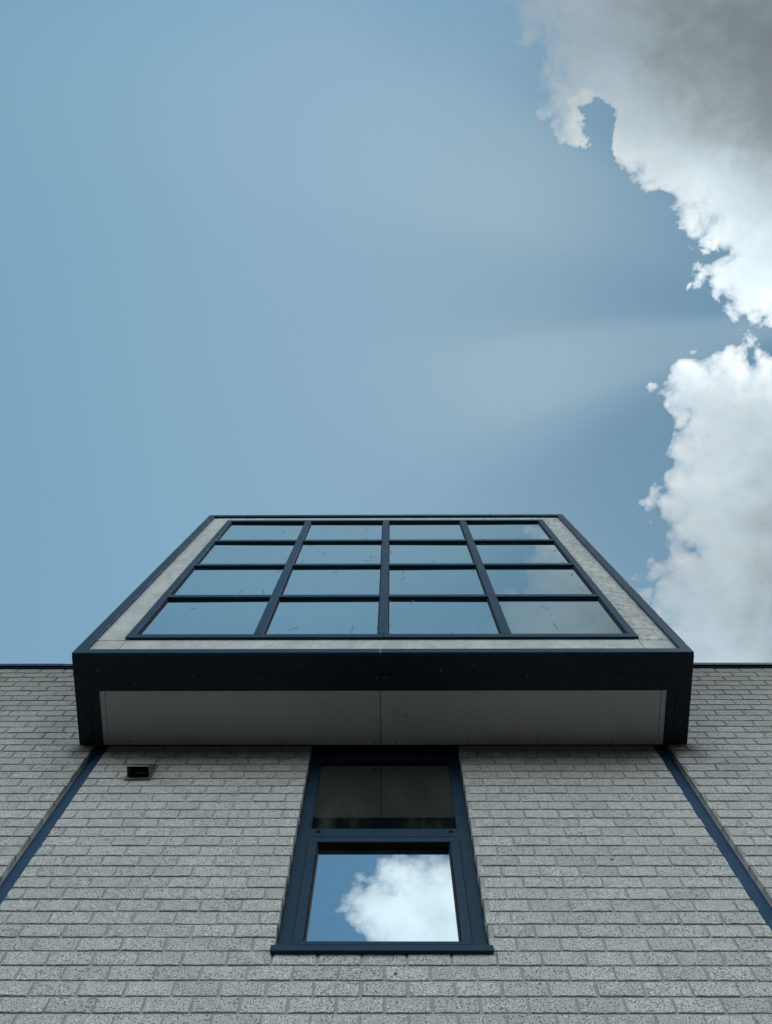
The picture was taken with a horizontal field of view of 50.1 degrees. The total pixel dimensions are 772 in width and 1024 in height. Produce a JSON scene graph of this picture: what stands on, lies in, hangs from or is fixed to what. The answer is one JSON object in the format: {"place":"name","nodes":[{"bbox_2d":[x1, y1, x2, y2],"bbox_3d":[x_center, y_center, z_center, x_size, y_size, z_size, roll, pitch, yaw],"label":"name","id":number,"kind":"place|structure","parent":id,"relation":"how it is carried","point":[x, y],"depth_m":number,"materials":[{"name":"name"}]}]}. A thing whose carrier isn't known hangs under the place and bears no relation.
{"place":"outdoors","nodes":[
{"label":"outdoors","id":0,"kind":"place"},
{"bbox_2d":[0,514,771,1023],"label":"building","id":1,"kind":"structure","parent":0,"point":[472,768],"depth_m":5.60,"materials":[{"name":"brick"}]},
{"bbox_2d":[270,753,493,954],"bbox_3d":[-0.014,2.032,5.197,1.124,2.151,0.130,0,-78,0],"label":"window","id":2,"kind":"structure","parent":1,"relation":"in","point":[383,862],"depth_m":4.98,"materials":[{"name":"glass"}]},
{"bbox_2d":[0,0,771,663],"label":"sky","id":3,"kind":"structure","parent":0,"point":[258,257],"materials":[{"name":"blue"}]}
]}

